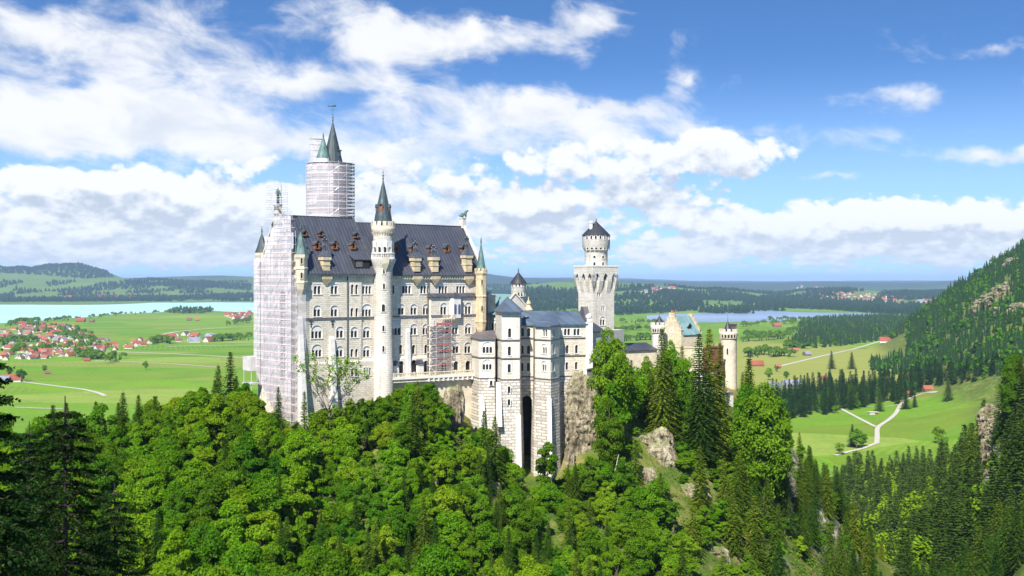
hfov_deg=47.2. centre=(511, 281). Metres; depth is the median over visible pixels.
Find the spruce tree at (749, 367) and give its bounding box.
[730,357,774,477]
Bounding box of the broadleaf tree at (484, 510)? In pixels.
[471,494,495,526]
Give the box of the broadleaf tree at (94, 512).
[86,508,113,556]
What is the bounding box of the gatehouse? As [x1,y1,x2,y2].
[651,309,737,392]
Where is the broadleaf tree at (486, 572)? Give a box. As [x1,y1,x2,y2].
[477,566,496,575]
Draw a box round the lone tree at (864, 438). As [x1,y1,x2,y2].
[859,434,867,446]
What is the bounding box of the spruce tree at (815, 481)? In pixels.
[811,464,823,504]
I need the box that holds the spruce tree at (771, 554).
[761,513,786,575]
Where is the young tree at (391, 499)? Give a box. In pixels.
[380,493,400,525]
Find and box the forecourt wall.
[715,392,732,406]
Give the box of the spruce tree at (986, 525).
[973,518,997,575]
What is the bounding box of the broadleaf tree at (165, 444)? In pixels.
[150,427,185,496]
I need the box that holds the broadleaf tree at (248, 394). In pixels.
[231,390,265,422]
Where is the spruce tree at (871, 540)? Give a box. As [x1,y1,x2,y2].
[861,526,881,571]
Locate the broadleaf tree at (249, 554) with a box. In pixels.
[213,543,267,575]
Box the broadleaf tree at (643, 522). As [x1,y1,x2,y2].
[627,516,660,547]
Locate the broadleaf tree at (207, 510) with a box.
[186,492,220,546]
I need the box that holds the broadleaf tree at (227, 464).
[206,457,247,491]
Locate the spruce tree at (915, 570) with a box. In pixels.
[912,563,919,575]
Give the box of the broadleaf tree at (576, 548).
[560,543,581,564]
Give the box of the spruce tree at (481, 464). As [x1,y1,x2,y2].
[475,450,491,495]
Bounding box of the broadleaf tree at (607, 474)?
[596,464,622,491]
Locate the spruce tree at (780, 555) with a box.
[771,539,787,575]
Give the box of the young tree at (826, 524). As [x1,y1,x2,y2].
[822,520,833,537]
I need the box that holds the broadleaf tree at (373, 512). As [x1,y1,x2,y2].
[364,495,389,527]
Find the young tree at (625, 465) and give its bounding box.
[614,456,630,472]
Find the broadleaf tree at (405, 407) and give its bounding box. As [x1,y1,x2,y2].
[398,400,419,426]
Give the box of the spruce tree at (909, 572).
[903,556,913,575]
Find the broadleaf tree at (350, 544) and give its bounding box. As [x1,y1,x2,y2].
[342,540,359,561]
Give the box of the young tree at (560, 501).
[552,495,565,509]
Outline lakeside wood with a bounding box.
[788,308,935,347]
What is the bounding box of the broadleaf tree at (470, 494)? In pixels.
[457,482,476,516]
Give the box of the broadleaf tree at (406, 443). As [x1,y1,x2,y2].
[391,422,414,466]
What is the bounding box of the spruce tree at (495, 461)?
[485,416,511,489]
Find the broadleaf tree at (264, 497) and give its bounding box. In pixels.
[249,468,287,522]
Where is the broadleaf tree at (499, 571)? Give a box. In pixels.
[490,561,512,575]
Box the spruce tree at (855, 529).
[847,501,864,553]
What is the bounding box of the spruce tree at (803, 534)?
[797,517,813,559]
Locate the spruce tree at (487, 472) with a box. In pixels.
[482,449,497,493]
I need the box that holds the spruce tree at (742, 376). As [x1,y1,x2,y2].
[737,374,743,389]
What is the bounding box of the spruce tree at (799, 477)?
[790,456,812,511]
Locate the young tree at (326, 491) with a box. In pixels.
[313,486,334,518]
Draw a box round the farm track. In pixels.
[21,381,107,395]
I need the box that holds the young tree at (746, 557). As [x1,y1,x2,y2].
[743,554,755,565]
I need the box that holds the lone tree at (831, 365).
[827,350,835,368]
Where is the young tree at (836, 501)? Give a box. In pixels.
[830,492,840,515]
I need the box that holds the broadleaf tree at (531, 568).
[514,555,551,575]
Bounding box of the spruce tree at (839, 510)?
[833,473,849,519]
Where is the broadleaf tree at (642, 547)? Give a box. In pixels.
[625,528,657,572]
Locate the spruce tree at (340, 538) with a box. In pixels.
[336,534,349,570]
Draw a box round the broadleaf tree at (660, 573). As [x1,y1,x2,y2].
[655,571,664,575]
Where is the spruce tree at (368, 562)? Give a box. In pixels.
[360,531,376,575]
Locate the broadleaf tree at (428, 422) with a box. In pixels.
[417,399,442,442]
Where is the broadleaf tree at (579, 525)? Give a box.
[570,512,590,547]
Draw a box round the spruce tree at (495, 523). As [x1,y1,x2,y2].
[491,501,501,548]
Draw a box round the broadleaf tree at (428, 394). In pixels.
[419,383,439,407]
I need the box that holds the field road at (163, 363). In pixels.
[95,360,211,366]
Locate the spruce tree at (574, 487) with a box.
[568,463,581,510]
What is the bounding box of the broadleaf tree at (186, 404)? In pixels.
[169,394,214,436]
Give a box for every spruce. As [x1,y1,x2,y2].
[0,348,59,575]
[0,421,79,575]
[13,396,125,575]
[90,483,148,575]
[951,423,988,490]
[981,359,1007,448]
[1003,355,1023,430]
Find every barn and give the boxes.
[75,318,85,321]
[750,360,763,365]
[772,323,781,326]
[802,351,811,355]
[921,385,933,391]
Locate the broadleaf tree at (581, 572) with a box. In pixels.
[571,567,585,575]
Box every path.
[835,443,876,454]
[839,408,876,426]
[874,391,937,442]
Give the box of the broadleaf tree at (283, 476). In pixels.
[280,474,287,521]
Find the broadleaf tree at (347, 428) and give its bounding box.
[329,416,360,455]
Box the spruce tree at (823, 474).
[820,464,834,504]
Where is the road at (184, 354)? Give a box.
[117,351,242,357]
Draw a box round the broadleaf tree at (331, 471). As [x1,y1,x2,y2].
[324,459,338,496]
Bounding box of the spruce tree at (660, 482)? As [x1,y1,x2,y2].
[657,472,671,525]
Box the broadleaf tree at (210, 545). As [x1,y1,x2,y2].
[185,523,227,566]
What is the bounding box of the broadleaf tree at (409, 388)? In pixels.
[401,383,416,403]
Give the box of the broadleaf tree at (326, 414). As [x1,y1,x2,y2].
[317,408,335,422]
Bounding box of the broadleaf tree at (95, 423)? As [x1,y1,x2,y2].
[87,403,117,446]
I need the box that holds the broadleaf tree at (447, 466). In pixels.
[431,450,455,485]
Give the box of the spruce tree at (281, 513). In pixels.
[274,474,288,521]
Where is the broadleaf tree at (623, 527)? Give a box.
[609,514,629,547]
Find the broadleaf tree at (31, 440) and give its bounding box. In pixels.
[16,431,51,474]
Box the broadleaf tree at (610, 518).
[603,511,617,535]
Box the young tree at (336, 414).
[330,411,338,426]
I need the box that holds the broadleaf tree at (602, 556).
[593,551,614,574]
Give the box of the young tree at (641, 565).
[638,562,648,575]
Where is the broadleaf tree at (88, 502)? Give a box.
[62,495,93,521]
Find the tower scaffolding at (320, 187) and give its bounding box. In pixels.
[306,132,354,218]
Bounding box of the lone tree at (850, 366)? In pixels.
[846,352,856,368]
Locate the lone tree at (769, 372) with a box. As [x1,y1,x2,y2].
[764,367,772,379]
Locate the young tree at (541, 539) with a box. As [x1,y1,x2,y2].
[537,531,550,555]
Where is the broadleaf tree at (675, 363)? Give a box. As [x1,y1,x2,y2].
[656,340,687,425]
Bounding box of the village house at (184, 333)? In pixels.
[181,331,188,335]
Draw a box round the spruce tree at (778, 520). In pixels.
[772,503,786,546]
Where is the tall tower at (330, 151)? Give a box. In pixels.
[316,104,347,216]
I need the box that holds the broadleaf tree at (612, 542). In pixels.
[599,536,618,558]
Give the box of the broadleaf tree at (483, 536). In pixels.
[473,520,502,557]
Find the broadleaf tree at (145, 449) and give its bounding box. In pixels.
[124,444,152,468]
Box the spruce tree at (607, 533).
[602,520,610,551]
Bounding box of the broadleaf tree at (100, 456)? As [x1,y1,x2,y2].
[87,454,113,489]
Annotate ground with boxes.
[0,253,1023,575]
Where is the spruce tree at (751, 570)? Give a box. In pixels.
[744,555,757,575]
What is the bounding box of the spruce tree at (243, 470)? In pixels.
[241,464,247,476]
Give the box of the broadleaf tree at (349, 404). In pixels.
[342,398,356,415]
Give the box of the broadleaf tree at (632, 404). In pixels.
[610,363,644,425]
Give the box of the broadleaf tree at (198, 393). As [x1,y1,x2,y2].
[192,390,206,397]
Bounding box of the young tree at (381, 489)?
[373,479,388,509]
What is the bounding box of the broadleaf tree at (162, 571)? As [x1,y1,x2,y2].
[152,566,180,575]
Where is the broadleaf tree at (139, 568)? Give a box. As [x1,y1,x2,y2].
[118,558,156,575]
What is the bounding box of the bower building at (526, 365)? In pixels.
[470,297,592,481]
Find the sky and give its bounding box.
[0,0,1023,280]
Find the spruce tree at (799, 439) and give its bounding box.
[795,431,806,463]
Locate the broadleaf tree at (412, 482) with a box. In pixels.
[405,468,419,503]
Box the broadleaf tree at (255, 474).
[250,472,261,483]
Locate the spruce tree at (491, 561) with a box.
[487,552,494,570]
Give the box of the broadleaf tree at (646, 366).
[640,355,656,407]
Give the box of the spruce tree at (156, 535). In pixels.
[143,512,165,572]
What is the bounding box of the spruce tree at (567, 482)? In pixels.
[563,464,571,497]
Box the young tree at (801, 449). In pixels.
[796,444,806,462]
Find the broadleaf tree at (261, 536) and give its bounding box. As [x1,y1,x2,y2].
[241,521,281,563]
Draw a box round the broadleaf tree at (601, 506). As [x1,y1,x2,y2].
[590,490,615,525]
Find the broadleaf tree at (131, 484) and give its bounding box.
[122,478,141,511]
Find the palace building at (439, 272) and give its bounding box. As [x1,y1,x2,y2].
[255,205,487,428]
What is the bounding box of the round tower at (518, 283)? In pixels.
[510,267,526,300]
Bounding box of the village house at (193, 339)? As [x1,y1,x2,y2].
[188,337,199,342]
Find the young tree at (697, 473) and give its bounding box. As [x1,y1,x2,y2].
[691,467,705,482]
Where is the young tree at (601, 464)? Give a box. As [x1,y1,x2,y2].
[597,461,606,486]
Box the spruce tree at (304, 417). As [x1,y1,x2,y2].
[297,390,309,431]
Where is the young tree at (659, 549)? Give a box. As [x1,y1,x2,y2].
[655,543,666,568]
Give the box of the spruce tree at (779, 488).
[773,472,787,505]
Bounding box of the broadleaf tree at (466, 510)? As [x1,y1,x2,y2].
[448,503,468,517]
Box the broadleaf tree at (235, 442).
[216,435,260,468]
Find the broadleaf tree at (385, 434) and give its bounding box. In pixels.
[374,421,393,448]
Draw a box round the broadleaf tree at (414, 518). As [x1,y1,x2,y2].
[407,505,427,547]
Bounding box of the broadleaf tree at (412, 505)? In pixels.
[408,493,433,514]
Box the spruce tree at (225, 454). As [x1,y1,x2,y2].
[215,438,231,470]
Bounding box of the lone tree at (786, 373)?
[783,371,789,379]
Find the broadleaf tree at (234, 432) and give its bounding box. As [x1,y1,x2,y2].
[223,414,248,461]
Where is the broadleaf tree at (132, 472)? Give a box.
[116,454,171,513]
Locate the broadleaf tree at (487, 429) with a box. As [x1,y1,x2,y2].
[470,428,494,451]
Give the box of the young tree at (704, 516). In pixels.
[696,506,712,525]
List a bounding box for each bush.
[359,451,374,463]
[364,428,381,445]
[366,400,374,407]
[369,423,383,432]
[376,443,391,453]
[389,406,401,419]
[416,441,436,456]
[426,447,440,459]
[433,403,456,419]
[527,486,539,493]
[556,479,564,488]
[556,494,571,503]
[566,499,580,512]
[577,458,600,470]
[577,501,592,514]
[619,444,631,455]
[621,556,634,571]
[624,477,639,490]
[626,487,637,498]
[627,440,641,448]
[631,427,639,436]
[646,477,670,493]
[653,553,664,572]
[656,510,666,526]
[658,522,666,529]
[661,540,672,552]
[661,555,692,575]
[662,529,672,537]
[666,549,678,567]
[667,532,688,547]
[671,564,690,575]
[672,535,701,556]
[674,424,695,436]
[674,451,699,473]
[674,548,687,554]
[675,441,689,452]
[678,475,688,483]
[678,553,701,572]
[687,450,699,463]
[695,525,718,547]
[700,509,718,524]
[706,522,717,531]
[709,470,721,486]
[710,562,741,575]
[713,479,720,492]
[714,530,721,542]
[716,461,734,475]
[716,522,728,540]
[723,514,738,525]
[726,474,734,486]
[734,564,757,575]
[735,567,745,575]
[740,513,750,525]
[748,518,775,536]
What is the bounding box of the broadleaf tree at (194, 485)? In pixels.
[183,479,207,523]
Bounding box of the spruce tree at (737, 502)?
[726,468,747,523]
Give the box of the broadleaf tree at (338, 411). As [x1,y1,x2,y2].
[328,404,343,416]
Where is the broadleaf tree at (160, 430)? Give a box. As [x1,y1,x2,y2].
[153,427,177,450]
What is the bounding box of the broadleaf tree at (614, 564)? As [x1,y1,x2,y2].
[602,549,630,575]
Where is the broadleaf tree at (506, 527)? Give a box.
[503,525,512,535]
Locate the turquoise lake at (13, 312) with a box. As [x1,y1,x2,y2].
[0,302,253,322]
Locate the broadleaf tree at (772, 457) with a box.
[727,381,795,513]
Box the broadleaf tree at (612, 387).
[595,381,631,466]
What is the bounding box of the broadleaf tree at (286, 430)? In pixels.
[282,428,291,437]
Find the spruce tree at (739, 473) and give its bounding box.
[728,444,753,510]
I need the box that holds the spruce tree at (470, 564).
[468,556,474,575]
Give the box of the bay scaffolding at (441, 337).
[427,318,451,373]
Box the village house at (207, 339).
[202,336,214,341]
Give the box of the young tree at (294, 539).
[280,525,296,550]
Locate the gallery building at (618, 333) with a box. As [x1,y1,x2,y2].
[583,323,623,380]
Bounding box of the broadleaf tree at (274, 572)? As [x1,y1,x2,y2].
[267,569,284,575]
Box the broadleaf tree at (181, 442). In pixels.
[176,432,194,466]
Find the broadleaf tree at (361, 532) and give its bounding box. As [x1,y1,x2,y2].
[355,529,373,544]
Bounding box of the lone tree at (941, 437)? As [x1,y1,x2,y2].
[936,435,948,447]
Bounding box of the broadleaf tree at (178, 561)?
[152,530,195,575]
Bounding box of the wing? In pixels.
[624,342,656,374]
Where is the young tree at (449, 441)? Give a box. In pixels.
[443,430,454,447]
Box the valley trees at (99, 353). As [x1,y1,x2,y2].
[0,307,826,360]
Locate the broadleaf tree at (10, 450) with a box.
[0,446,20,472]
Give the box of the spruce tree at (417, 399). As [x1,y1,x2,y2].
[413,381,422,416]
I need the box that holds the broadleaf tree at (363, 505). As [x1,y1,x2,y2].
[351,480,372,519]
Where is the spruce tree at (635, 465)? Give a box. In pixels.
[629,438,645,486]
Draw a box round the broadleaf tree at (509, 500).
[501,495,517,526]
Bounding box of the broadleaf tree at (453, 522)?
[430,511,470,555]
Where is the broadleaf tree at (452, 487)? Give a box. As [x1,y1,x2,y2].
[446,484,459,505]
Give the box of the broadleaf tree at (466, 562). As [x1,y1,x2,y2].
[455,559,474,575]
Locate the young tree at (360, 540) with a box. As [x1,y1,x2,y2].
[354,535,369,556]
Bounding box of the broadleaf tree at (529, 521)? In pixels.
[510,500,541,553]
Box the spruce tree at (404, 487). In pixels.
[399,472,411,517]
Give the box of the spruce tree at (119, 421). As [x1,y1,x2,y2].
[117,418,123,435]
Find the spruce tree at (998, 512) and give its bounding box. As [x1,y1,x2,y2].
[989,496,1003,543]
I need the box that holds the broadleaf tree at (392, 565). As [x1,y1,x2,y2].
[378,559,403,574]
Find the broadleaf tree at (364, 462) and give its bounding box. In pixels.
[358,458,374,479]
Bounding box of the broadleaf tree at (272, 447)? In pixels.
[265,434,284,467]
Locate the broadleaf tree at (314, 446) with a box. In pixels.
[280,431,321,469]
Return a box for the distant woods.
[0,262,946,314]
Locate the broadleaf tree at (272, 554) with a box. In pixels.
[253,543,298,575]
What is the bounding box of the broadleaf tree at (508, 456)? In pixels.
[490,447,513,470]
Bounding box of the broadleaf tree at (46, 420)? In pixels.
[25,416,63,434]
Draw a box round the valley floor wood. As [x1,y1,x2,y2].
[819,399,994,565]
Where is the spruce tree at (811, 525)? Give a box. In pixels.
[805,501,821,547]
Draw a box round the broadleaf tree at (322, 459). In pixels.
[311,428,337,472]
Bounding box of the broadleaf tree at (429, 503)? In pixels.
[416,488,439,535]
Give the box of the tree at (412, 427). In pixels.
[406,392,426,459]
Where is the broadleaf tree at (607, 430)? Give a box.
[590,398,624,469]
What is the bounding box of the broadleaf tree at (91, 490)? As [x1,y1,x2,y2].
[62,474,101,505]
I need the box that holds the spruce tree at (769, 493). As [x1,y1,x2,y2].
[760,477,776,505]
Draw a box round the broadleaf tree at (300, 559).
[290,552,309,571]
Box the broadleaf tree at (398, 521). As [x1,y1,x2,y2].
[375,505,416,553]
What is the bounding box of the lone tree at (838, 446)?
[835,442,843,452]
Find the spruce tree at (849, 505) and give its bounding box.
[844,497,852,533]
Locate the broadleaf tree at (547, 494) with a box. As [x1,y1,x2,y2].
[536,482,561,512]
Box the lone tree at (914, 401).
[910,394,916,406]
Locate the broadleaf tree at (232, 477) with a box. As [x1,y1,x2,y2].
[219,469,254,509]
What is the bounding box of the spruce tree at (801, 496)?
[795,479,813,524]
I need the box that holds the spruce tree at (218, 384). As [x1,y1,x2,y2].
[208,366,225,424]
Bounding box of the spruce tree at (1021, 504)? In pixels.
[1017,485,1023,524]
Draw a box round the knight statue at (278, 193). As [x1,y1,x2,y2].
[275,188,280,202]
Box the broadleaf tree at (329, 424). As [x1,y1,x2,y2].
[308,410,336,447]
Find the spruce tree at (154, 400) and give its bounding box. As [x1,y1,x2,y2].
[150,396,159,423]
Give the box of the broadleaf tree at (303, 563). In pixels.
[297,546,317,572]
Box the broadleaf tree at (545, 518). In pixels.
[534,506,550,538]
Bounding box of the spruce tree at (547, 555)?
[540,522,553,563]
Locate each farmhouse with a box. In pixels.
[4,374,23,381]
[879,337,890,342]
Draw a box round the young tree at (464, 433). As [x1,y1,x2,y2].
[456,427,471,445]
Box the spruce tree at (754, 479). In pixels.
[747,461,764,514]
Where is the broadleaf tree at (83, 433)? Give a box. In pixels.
[66,431,98,447]
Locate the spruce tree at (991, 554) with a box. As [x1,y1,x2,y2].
[979,542,994,575]
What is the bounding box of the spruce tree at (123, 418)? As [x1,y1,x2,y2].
[114,393,131,429]
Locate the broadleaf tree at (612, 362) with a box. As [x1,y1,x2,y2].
[586,327,634,419]
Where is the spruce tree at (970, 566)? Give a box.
[962,547,978,575]
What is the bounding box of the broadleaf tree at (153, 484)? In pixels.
[132,460,165,515]
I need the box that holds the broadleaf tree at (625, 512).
[617,504,640,534]
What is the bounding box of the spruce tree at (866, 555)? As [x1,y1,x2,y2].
[860,530,874,575]
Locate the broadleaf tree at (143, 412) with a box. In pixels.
[128,408,149,427]
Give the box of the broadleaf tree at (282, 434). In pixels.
[273,431,287,453]
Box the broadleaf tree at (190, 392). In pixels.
[186,390,194,396]
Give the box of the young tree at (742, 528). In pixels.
[730,520,744,545]
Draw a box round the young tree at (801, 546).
[793,535,807,560]
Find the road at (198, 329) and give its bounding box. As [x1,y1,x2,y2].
[164,326,246,333]
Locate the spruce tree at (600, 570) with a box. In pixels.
[597,561,604,575]
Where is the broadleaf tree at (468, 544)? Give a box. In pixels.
[459,531,482,572]
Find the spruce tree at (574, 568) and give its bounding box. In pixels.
[570,552,580,575]
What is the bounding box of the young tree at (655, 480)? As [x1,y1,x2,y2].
[650,478,664,492]
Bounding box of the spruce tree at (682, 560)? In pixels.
[671,540,691,575]
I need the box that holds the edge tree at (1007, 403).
[1002,380,1023,426]
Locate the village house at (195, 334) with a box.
[191,332,201,336]
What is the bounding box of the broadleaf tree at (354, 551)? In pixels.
[346,546,364,573]
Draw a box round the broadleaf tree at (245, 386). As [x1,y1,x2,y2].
[235,382,258,397]
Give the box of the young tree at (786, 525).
[776,517,789,534]
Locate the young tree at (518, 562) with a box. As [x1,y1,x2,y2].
[512,555,526,573]
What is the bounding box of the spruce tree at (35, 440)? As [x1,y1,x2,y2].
[30,439,40,475]
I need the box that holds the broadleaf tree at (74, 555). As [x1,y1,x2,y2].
[56,508,96,568]
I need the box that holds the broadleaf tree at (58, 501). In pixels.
[36,481,62,511]
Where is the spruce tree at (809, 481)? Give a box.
[807,467,816,501]
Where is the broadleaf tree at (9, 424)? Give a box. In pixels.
[0,413,16,433]
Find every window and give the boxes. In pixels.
[310,324,322,338]
[311,344,322,357]
[313,284,321,294]
[313,305,321,316]
[330,284,338,294]
[330,305,338,316]
[335,326,344,338]
[335,345,343,357]
[350,284,354,294]
[350,326,358,337]
[350,348,353,357]
[354,348,358,357]
[355,284,358,294]
[362,284,372,294]
[362,303,372,316]
[362,326,370,338]
[362,345,370,357]
[381,304,385,311]
[393,321,401,335]
[397,303,405,315]
[398,344,402,354]
[398,360,404,374]
[401,284,411,293]
[410,303,417,314]
[410,323,417,335]
[411,344,415,354]
[411,359,415,375]
[420,284,430,293]
[422,303,426,314]
[422,323,426,334]
[423,360,428,374]
[438,284,448,292]
[440,302,447,314]
[440,341,447,353]
[441,361,446,373]
[442,325,449,334]
[451,323,458,334]
[452,342,459,353]
[453,360,458,373]
[456,284,464,292]
[464,302,471,313]
[464,323,471,334]
[464,342,471,353]
[465,360,470,372]
[481,341,493,353]
[481,359,492,370]
[489,379,493,385]
[490,319,494,329]
[507,328,511,337]
[507,346,511,355]
[507,363,511,372]
[521,327,524,336]
[521,345,523,354]
[521,362,523,371]
[526,327,530,336]
[526,345,530,354]
[526,362,530,371]
[541,327,547,336]
[541,343,546,354]
[541,360,546,371]
[552,327,555,336]
[563,327,571,335]
[565,344,569,353]
[565,361,568,370]
[572,327,580,335]
[574,344,578,353]
[599,316,605,325]
[601,304,605,310]
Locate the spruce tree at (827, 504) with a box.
[819,467,838,521]
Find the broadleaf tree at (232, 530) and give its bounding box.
[209,498,246,568]
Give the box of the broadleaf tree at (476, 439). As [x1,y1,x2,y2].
[463,432,482,448]
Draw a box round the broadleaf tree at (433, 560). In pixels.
[410,542,464,575]
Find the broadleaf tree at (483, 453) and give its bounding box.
[470,447,490,474]
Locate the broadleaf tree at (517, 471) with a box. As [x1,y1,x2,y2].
[499,462,525,490]
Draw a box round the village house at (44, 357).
[40,355,48,358]
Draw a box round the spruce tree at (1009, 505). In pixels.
[997,497,1014,563]
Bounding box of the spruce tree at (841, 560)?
[835,536,848,575]
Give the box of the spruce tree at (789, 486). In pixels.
[780,469,797,495]
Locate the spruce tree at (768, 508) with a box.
[760,479,783,540]
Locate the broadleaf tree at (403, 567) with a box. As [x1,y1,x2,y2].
[387,552,408,574]
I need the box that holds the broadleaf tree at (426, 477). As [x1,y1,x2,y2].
[403,456,434,487]
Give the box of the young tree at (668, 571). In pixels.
[663,562,673,575]
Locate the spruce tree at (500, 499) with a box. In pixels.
[491,485,508,533]
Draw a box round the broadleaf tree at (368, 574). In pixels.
[353,570,376,575]
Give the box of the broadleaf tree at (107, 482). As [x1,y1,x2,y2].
[86,457,121,509]
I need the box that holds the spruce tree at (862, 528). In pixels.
[859,517,866,550]
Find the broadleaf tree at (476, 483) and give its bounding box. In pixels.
[463,474,487,512]
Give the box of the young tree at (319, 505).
[308,500,329,531]
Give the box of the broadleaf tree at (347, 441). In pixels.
[327,434,360,464]
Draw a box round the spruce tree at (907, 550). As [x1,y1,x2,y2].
[895,544,912,575]
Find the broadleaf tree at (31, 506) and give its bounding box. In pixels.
[4,482,49,531]
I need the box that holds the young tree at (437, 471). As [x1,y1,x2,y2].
[427,459,445,490]
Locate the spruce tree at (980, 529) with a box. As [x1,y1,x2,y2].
[972,525,984,575]
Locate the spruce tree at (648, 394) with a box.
[642,369,660,425]
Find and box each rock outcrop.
[360,435,375,450]
[443,386,456,407]
[449,384,464,432]
[491,481,501,494]
[564,371,599,456]
[564,444,574,467]
[639,426,677,467]
[641,466,656,484]
[680,483,711,503]
[706,544,730,564]
[968,304,985,315]
[972,298,985,306]
[976,403,1000,444]
[980,293,998,306]
[980,438,994,469]
[990,285,1012,297]
[1002,257,1017,266]
[1006,302,1023,317]
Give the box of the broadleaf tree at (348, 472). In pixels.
[333,458,363,490]
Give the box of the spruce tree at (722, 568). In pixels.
[717,553,728,575]
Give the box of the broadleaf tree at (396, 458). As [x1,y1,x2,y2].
[376,439,409,478]
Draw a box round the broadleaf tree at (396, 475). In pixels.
[384,465,408,489]
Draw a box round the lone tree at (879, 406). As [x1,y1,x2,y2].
[872,388,886,410]
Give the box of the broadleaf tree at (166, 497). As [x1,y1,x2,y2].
[161,484,183,505]
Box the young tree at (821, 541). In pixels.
[815,532,827,554]
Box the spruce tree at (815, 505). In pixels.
[808,494,826,546]
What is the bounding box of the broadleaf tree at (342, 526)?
[333,518,359,551]
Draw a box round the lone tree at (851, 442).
[846,424,858,446]
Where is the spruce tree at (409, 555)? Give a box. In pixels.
[404,534,415,572]
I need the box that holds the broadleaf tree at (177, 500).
[156,480,192,530]
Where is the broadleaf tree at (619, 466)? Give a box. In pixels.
[614,459,633,496]
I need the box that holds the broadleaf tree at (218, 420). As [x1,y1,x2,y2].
[202,393,231,459]
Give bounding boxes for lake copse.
[167,305,577,313]
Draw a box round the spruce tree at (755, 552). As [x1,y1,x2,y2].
[744,521,767,573]
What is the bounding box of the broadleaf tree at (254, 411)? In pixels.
[238,396,267,431]
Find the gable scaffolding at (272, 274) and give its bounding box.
[242,185,305,423]
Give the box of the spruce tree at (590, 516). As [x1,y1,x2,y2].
[585,499,594,536]
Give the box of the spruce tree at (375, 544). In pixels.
[365,519,385,571]
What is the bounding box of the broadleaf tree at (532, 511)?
[516,499,542,544]
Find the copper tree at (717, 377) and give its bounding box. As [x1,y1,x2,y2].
[707,364,725,394]
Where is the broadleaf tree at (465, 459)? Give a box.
[455,443,479,479]
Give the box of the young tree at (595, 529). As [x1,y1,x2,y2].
[591,526,601,540]
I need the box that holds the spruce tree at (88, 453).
[83,429,96,463]
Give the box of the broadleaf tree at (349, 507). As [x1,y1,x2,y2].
[339,501,361,535]
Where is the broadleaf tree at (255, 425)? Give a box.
[242,416,277,441]
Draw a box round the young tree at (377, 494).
[368,492,383,511]
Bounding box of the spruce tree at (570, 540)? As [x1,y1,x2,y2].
[564,527,579,571]
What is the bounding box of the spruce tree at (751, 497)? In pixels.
[743,482,766,543]
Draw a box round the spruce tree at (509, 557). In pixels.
[504,546,515,575]
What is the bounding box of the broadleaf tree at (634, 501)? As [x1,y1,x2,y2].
[629,486,647,511]
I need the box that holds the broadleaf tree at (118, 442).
[110,437,125,455]
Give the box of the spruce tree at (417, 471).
[413,459,423,498]
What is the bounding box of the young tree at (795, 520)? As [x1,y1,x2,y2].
[790,514,804,533]
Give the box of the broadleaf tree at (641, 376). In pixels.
[632,366,648,422]
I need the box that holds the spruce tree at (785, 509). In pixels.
[774,478,800,534]
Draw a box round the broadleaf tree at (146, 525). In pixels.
[128,512,167,572]
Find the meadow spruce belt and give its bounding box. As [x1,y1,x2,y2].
[766,350,996,421]
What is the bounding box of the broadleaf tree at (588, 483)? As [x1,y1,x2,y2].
[577,456,602,497]
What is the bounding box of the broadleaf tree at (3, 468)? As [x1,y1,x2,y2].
[0,464,19,491]
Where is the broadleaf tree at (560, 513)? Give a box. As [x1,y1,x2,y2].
[554,502,575,532]
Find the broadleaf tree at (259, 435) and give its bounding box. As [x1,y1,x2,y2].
[250,431,268,471]
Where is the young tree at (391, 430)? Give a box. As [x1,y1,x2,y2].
[388,426,402,440]
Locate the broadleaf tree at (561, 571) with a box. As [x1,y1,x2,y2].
[549,563,568,575]
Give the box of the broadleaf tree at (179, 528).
[167,526,190,556]
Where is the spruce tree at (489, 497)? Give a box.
[486,484,494,523]
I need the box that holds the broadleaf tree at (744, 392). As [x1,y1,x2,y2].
[731,382,762,490]
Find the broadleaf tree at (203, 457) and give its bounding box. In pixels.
[191,445,219,480]
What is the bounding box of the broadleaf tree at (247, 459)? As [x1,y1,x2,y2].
[233,431,266,478]
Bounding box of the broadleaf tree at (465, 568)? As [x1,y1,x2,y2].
[450,563,471,575]
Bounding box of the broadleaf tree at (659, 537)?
[651,524,667,542]
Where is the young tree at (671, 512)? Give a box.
[663,501,684,534]
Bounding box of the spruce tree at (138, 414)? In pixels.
[131,393,143,444]
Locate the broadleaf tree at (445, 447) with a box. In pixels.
[436,444,455,461]
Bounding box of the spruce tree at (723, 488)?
[714,458,731,505]
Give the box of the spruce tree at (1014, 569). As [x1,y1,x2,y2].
[998,507,1023,575]
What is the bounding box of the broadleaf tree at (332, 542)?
[320,535,348,557]
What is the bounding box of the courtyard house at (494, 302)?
[485,291,532,330]
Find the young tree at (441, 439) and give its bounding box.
[432,433,445,450]
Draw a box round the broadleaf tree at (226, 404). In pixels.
[209,397,233,447]
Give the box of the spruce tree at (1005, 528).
[989,506,1011,575]
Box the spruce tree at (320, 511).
[315,508,321,532]
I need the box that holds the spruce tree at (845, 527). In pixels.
[842,512,856,547]
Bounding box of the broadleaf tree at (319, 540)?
[310,523,333,548]
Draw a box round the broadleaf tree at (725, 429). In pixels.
[706,402,732,458]
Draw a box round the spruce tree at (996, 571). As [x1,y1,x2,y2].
[987,542,1004,575]
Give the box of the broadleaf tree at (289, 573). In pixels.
[271,571,303,575]
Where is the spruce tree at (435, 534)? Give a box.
[429,519,440,544]
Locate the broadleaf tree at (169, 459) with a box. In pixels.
[156,449,188,492]
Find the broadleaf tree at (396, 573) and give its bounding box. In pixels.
[388,571,415,575]
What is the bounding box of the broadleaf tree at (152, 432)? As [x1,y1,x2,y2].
[140,409,167,450]
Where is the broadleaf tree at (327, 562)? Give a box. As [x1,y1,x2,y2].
[297,548,365,575]
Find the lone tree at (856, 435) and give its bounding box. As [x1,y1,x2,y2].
[848,428,863,448]
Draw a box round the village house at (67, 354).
[64,352,75,356]
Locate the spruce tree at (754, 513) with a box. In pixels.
[742,493,766,560]
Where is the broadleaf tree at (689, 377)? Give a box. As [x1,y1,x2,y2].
[675,357,697,422]
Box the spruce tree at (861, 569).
[857,557,864,575]
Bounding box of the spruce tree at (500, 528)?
[493,521,502,563]

